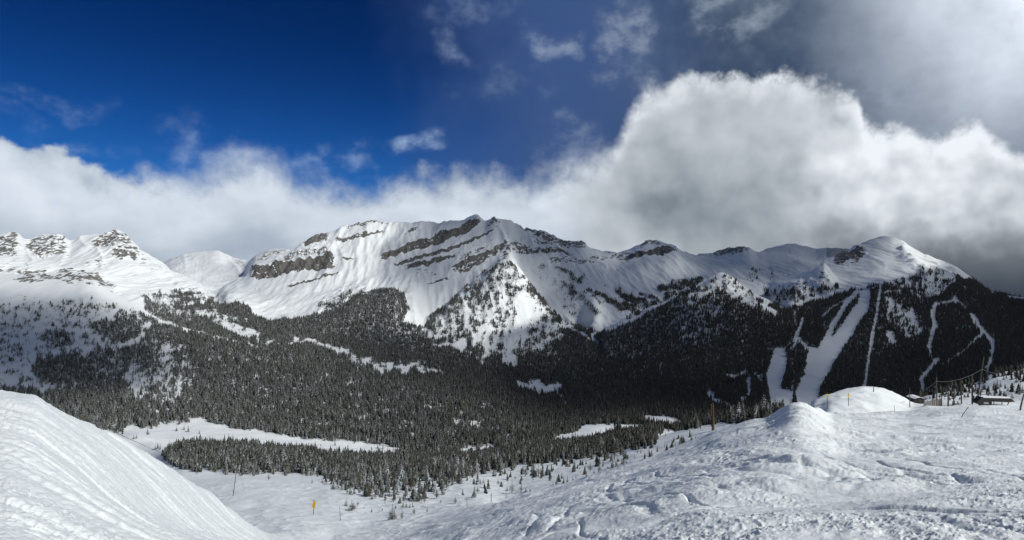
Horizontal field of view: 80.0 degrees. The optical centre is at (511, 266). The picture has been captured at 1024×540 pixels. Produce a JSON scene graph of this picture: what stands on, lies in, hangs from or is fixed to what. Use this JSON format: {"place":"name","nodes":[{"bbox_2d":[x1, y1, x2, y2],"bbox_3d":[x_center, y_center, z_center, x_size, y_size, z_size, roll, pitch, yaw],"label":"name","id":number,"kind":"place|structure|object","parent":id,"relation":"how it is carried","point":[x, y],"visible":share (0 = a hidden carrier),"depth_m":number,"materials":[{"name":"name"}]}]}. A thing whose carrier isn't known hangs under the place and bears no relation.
{"place":"outdoors","nodes":[
{"label":"outdoors","id":0,"kind":"place"},
{"bbox_2d":[0,229,213,304],"bbox_3d":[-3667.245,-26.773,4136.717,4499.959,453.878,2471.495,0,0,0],"label":"mountain","id":1,"kind":"structure","parent":0,"point":[118,257],"depth_m":3559.55,"materials":[{"name":"white snow"}]},
{"bbox_2d":[164,248,283,284],"bbox_3d":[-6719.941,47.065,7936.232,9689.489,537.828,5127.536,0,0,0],"label":"snowy mountain","id":2,"kind":"structure","parent":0,"point":[215,267],"depth_m":6824.65,"materials":[{"name":"white snow"}]},
{"bbox_2d":[0,370,1023,539],"bbox_3d":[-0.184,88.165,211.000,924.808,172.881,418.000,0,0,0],"label":"snow slope","id":3,"kind":"structure","parent":0,"point":[867,463],"depth_m":29.38,"materials":[{"name":"white snow"}]},
{"bbox_2d":[312,500,315,514],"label":"trail sign","id":4,"kind":"object","parent":3,"relation":"on","point":[313,504],"visible":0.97,"depth_m":142.57,"materials":[{"name":"plastic"}]},
{"bbox_2d":[330,477,337,488],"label":"spruce tree","id":5,"kind":"object","parent":3,"relation":"on","point":[333,486],"visible":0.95,"depth_m":229.08,"materials":[{"name":"green plant"}]},
{"bbox_2d":[365,469,373,487],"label":"spruce tree","id":6,"kind":"object","parent":3,"relation":"on","point":[368,479],"visible":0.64,"depth_m":232.69,"materials":[{"name":"green plant"}]},
{"bbox_2d":[388,504,396,519],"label":"spruce tree","id":7,"kind":"object","parent":3,"relation":"on","point":[392,516],"visible":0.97,"depth_m":129.17,"materials":[{"name":"green plant"}]},
{"bbox_2d":[392,479,401,494],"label":"spruce tree","id":8,"kind":"object","parent":3,"relation":"on","point":[397,490],"visible":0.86,"depth_m":208.35,"materials":[{"name":"green plant"}]},
{"bbox_2d":[396,465,404,481],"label":"spruce tree","id":9,"kind":"object","parent":3,"relation":"on","point":[400,473],"visible":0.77,"depth_m":274.62,"materials":[{"name":"green plant"}]},
{"bbox_2d":[407,465,411,483],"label":"spruce tree","id":10,"kind":"object","parent":3,"relation":"on","point":[409,475],"visible":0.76,"depth_m":251.08,"materials":[{"name":"green plant"}]},
{"bbox_2d":[432,482,438,493],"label":"spruce tree","id":11,"kind":"object","parent":3,"relation":"on","point":[435,491],"visible":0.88,"depth_m":209.45,"materials":[{"name":"green plant"}]},
{"bbox_2d":[470,485,476,497],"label":"spruce tree","id":12,"kind":"object","parent":3,"relation":"on","point":[474,494],"visible":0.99,"depth_m":178.26,"materials":[{"name":"green plant"}]},
{"bbox_2d":[610,441,617,459],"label":"larch tree","id":13,"kind":"object","parent":3,"relation":"on","point":[614,451],"visible":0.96,"depth_m":278.38,"materials":[{"name":"green plant"}]},
{"bbox_2d":[711,403,714,430],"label":"lift post","id":14,"kind":"object","parent":3,"relation":"on","point":[712,415],"visible":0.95,"depth_m":293.23,"materials":[{"name":"brown wood"}]},
{"bbox_2d":[732,405,740,422],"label":"spruce tree","id":15,"kind":"object","parent":3,"relation":"on","point":[739,411],"visible":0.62,"depth_m":315.89,"materials":[{"name":"green plant"}]},
{"bbox_2d":[738,399,745,422],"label":"spruce tree","id":16,"kind":"object","parent":3,"relation":"on","point":[742,416],"visible":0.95,"depth_m":291.72,"materials":[{"name":"green plant"}]},
{"bbox_2d":[906,395,923,403],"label":"operator cabin","id":17,"kind":"object","parent":3,"relation":"on","point":[916,399],"visible":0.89,"depth_m":150.27,"materials":[{"name":"black paint"}]},
{"bbox_2d":[923,398,941,405],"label":"slat fence","id":18,"kind":"object","parent":3,"relation":"on","point":[932,404],"visible":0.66,"depth_m":134.93,"materials":[{"name":"brown wood"}]},
{"bbox_2d":[960,380,961,403],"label":"timber pole","id":19,"kind":"object","parent":3,"relation":"on","point":[961,390],"visible":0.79,"depth_m":138.65,"materials":[{"name":"brown wood"}]},
{"bbox_2d":[971,375,972,403],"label":"timber pole","id":20,"kind":"object","parent":3,"relation":"on","point":[972,389],"visible":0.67,"depth_m":146.59,"materials":[{"name":"brown wood"}]},
{"bbox_2d":[977,357,983,395],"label":"timber pole","id":21,"kind":"object","parent":3,"relation":"on","point":[980,377],"visible":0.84,"depth_m":145.93,"materials":[{"name":"brown wood"}]},
{"bbox_2d":[973,396,1014,404],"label":"lift hut","id":22,"kind":"object","parent":3,"relation":"on","point":[983,400],"visible":0.77,"depth_m":139.90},
{"bbox_3d":[-24.058,8.673,34.001,0.088,0.822,0.058,0,0,0],"label":"rope stake","id":23,"kind":"object","parent":3,"relation":"on","visible":0},
{"bbox_2d":[81,416,223,470],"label":"rope","id":24,"kind":"object","parent":23,"relation":"attached to","point":[141,444],"visible":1,"depth_m":47.48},
{"bbox_2d":[0,268,1023,479],"bbox_3d":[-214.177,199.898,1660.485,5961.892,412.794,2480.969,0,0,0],"label":"valley floor","id":25,"kind":"structure","parent":0,"point":[44,287],"depth_m":1950.12,"materials":[{"name":"white snow"}]},
{"bbox_2d":[243,461,248,473],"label":"spruce tree","id":26,"kind":"object","parent":25,"relation":"on","point":[245,471],"visible":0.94,"depth_m":462.45,"materials":[{"name":"green plant"}]},
{"bbox_2d":[0,246,1023,503],"bbox_3d":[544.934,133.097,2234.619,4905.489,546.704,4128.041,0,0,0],"label":"forest","id":27,"kind":"object","parent":25,"relation":"on","point":[466,386],"visible":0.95,"depth_m":1827.17,"materials":[{"name":"green plant"}]},
{"bbox_2d":[0,0,1023,297],"label":"sky","id":28,"kind":"structure","parent":0,"point":[240,129],"materials":[{"name":"blue"}]},
{"bbox_2d":[214,214,849,345],"bbox_3d":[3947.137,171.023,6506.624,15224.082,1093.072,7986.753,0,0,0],"label":"mountain","id":29,"kind":"structure","parent":0,"point":[427,268],"depth_m":3730.88,"materials":[{"name":"white snow"}]},
{"bbox_2d":[796,236,1022,321],"bbox_3d":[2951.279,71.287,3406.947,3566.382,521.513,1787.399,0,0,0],"label":"mountain","id":30,"kind":"structure","parent":0,"point":[877,260],"depth_m":3095.63,"materials":[{"name":"white snow"}]}
]}

